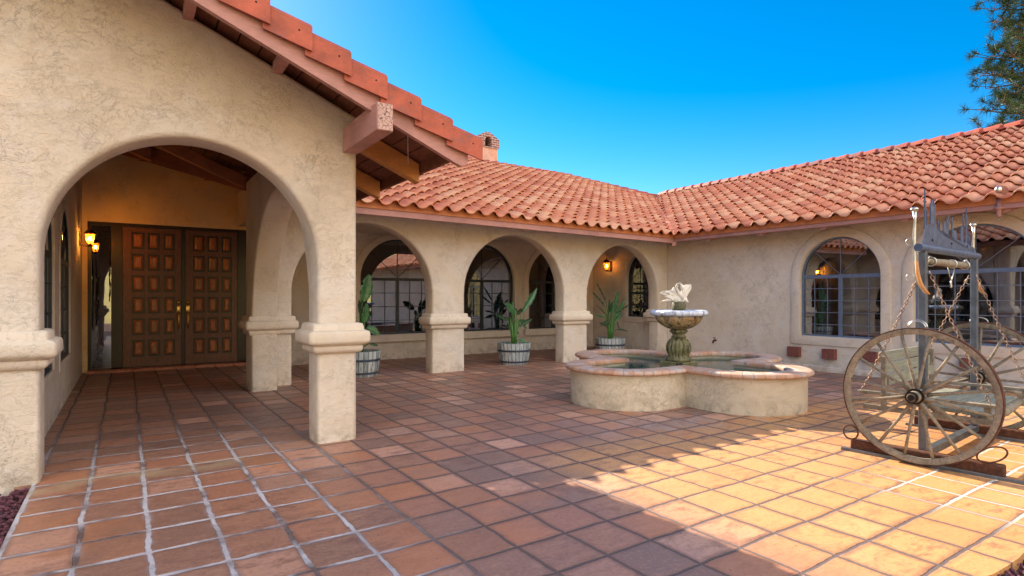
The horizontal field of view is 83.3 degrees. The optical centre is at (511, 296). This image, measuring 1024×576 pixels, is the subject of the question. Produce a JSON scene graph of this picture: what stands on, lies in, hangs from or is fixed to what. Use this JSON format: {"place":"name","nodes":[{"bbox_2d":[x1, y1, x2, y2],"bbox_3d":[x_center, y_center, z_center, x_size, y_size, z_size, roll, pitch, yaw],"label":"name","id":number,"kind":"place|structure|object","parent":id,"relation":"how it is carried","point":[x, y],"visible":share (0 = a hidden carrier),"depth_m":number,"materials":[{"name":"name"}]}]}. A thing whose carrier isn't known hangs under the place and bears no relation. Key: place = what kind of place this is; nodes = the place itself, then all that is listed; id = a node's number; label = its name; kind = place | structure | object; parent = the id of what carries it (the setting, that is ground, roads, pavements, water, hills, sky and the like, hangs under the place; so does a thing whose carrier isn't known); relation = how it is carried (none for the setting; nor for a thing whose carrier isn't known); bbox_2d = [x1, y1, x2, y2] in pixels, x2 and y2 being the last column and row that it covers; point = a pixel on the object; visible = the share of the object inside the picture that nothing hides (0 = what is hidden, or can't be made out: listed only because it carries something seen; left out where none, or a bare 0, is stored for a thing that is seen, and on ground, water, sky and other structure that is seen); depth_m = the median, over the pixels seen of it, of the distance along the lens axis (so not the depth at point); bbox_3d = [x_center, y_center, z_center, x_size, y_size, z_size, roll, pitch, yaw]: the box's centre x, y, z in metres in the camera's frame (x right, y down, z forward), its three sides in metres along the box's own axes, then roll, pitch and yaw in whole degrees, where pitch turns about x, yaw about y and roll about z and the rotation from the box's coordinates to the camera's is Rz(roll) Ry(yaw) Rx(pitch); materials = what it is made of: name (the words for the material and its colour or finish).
{"place":"outdoors","nodes":[
{"label":"outdoors","id":0,"kind":"place"},
{"bbox_2d":[0,346,1023,575],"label":"patio","id":1,"kind":"structure","parent":0,"point":[485,464],"depth_m":3.91,"materials":[{"name":"brown tile"}]},
{"bbox_2d":[356,349,380,377],"bbox_3d":[-2.500,1.093,9.492,0.656,0.415,0.656,0,0,-10],"label":"barrel planter","id":2,"kind":"object","parent":1,"relation":"on","point":[367,362],"visible":0.63,"depth_m":9.26,"materials":[{"name":"wood"}]},
{"bbox_2d":[356,274,379,351],"bbox_3d":[-2.545,0.289,9.487,0.488,1.334,0.768,0,0,36],"label":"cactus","id":3,"kind":"object","parent":2,"relation":"on","point":[366,289],"visible":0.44,"depth_m":9.48,"materials":[{"name":"green plant"}]},
{"bbox_2d":[497,341,530,365],"bbox_3d":[0.038,1.093,11.166,0.656,0.415,0.656,0,0,29],"label":"barrel planter","id":4,"kind":"object","parent":1,"relation":"on","point":[517,354],"visible":0.98,"depth_m":10.91,"materials":[{"name":"wood"}]},
{"bbox_2d":[495,288,536,343],"bbox_3d":[0.039,0.384,11.345,0.860,1.149,0.699,0,0,-34],"label":"bird of paradise plant","id":5,"kind":"object","parent":4,"relation":"on","point":[514,332],"visible":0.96,"depth_m":11.22,"materials":[{"name":"green plant"}]},
{"bbox_2d":[595,337,625,348],"bbox_3d":[2.132,1.093,12.495,0.656,0.415,0.656,0,0,39],"label":"barrel planter","id":6,"kind":"object","parent":1,"relation":"on","point":[607,343],"visible":0.65,"depth_m":12.23,"materials":[{"name":"wood"}]},
{"bbox_2d":[593,283,629,338],"bbox_3d":[2.077,0.331,12.555,0.841,1.247,0.735,0,0,-6],"label":"bird of paradise plant","id":7,"kind":"object","parent":6,"relation":"on","point":[610,326],"visible":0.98,"depth_m":12.47,"materials":[{"name":"green plant"}]},
{"bbox_2d":[565,283,814,416],"bbox_3d":[2.248,0.563,7.772,2.907,1.514,2.907,0,0,11],"label":"fountain","id":8,"kind":"object","parent":1,"relation":"on","point":[679,373],"visible":0.99,"depth_m":6.67,"materials":[{"name":"paint"}]},
{"bbox_2d":[841,189,1023,484],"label":"porch swing","id":9,"kind":"object","parent":1,"relation":"on","point":[986,411],"visible":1,"depth_m":4.63,"materials":[{"name":"wood"}]},
{"bbox_2d":[0,488,1023,575],"bbox_3d":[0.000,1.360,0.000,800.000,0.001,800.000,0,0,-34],"label":"ground","id":10,"kind":"structure","parent":0,"point":[1017,571],"depth_m":3.46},
{"bbox_2d":[0,0,1023,496],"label":"house","id":11,"kind":"structure","parent":10,"relation":"on","point":[260,190],"depth_m":9.30,"materials":[{"name":"paint"}]},
{"bbox_2d":[44,215,55,388],"bbox_3d":[-4.378,-0.170,5.373,0.062,2.020,1.580,0,0,-34],"label":"window","id":12,"kind":"structure","parent":11,"relation":"in","point":[50,248],"depth_m":5.89,"materials":[{"name":"black glass"}]},
{"bbox_2d":[59,201,70,371],"bbox_3d":[-5.529,-0.170,7.093,0.062,2.020,1.560,0,0,-34],"label":"window","id":13,"kind":"structure","parent":11,"relation":"in","point":[65,236],"depth_m":7.28,"materials":[{"name":"black glass"}]},
{"bbox_2d":[79,227,95,246],"bbox_3d":[-6.735,-0.959,9.161,0.237,0.328,0.174,0,0,-10],"label":"wall lantern","id":14,"kind":"object","parent":11,"relation":"attached to","point":[90,231],"depth_m":9.13,"materials":[{"name":"metal"}]},
{"bbox_2d":[123,227,180,366],"bbox_3d":[-6.473,-0.001,10.378,0.897,2.478,0.151,0,0,-34],"label":"door","id":15,"kind":"structure","parent":11,"relation":"in","point":[151,256],"depth_m":10.39,"materials":[{"name":"brown wood"}]},
{"bbox_2d":[185,230,236,363],"bbox_3d":[-5.683,-0.001,10.906,0.878,2.478,0.151,0,0,-34],"label":"door","id":16,"kind":"structure","parent":11,"relation":"in","point":[210,257],"depth_m":10.91,"materials":[{"name":"brown wood"}]},
{"bbox_2d":[356,234,425,334],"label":"window","id":17,"kind":"structure","parent":11,"relation":"in","point":[396,303],"depth_m":13.46,"materials":[{"name":"clear glass"}]},
{"bbox_2d":[464,241,519,331],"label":"window","id":18,"kind":"structure","parent":11,"relation":"in","point":[486,287],"depth_m":13.95,"materials":[{"name":"beige glass"}]},
{"bbox_2d":[523,249,554,334],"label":"window","id":19,"kind":"structure","parent":11,"relation":"in","point":[538,274],"depth_m":15.95,"materials":[{"name":"beige glass"}]},
{"bbox_2d":[603,257,611,271],"bbox_3d":[2.408,-0.816,14.496,0.262,0.362,0.192,0,0,-10],"label":"wall lantern","id":20,"kind":"object","parent":11,"relation":"attached to","point":[606,261],"depth_m":14.49,"materials":[{"name":"metal"}]},
{"bbox_2d":[622,253,648,322],"bbox_3d":[3.056,-0.255,13.859,0.148,1.730,0.980,0,0,-34],"label":"window","id":21,"kind":"structure","parent":11,"relation":"in","point":[638,284],"depth_m":14.00,"materials":[{"name":"beige glass"}]},
{"bbox_2d":[791,227,891,349],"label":"window","id":22,"kind":"structure","parent":11,"relation":"in","point":[849,278],"depth_m":10.57,"materials":[{"name":"clear glass"}]},
{"bbox_2d":[902,213,1023,359],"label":"window","id":23,"kind":"structure","parent":11,"relation":"in","point":[1000,245],"depth_m":9.06,"materials":[{"name":"clear glass"}]},
{"bbox_2d":[994,186,1008,222],"bbox_3d":[6.476,-1.228,7.643,0.143,0.483,0.108,0,0,1],"label":"eave spotlight","id":24,"kind":"object","parent":11,"relation":"attached to","point":[1002,190],"visible":1,"depth_m":7.62,"materials":[{"name":"paint"}]},
{"bbox_2d":[957,0,1023,129],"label":"pine tree","id":25,"kind":"object","parent":10,"relation":"on","point":[1013,101],"visible":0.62,"depth_m":18.89,"materials":[{"name":"green plant"}]},
{"bbox_2d":[270,0,1023,193],"label":"sky","id":26,"kind":"structure","parent":0,"point":[650,96],"materials":[{"name":"blue"}]}
]}

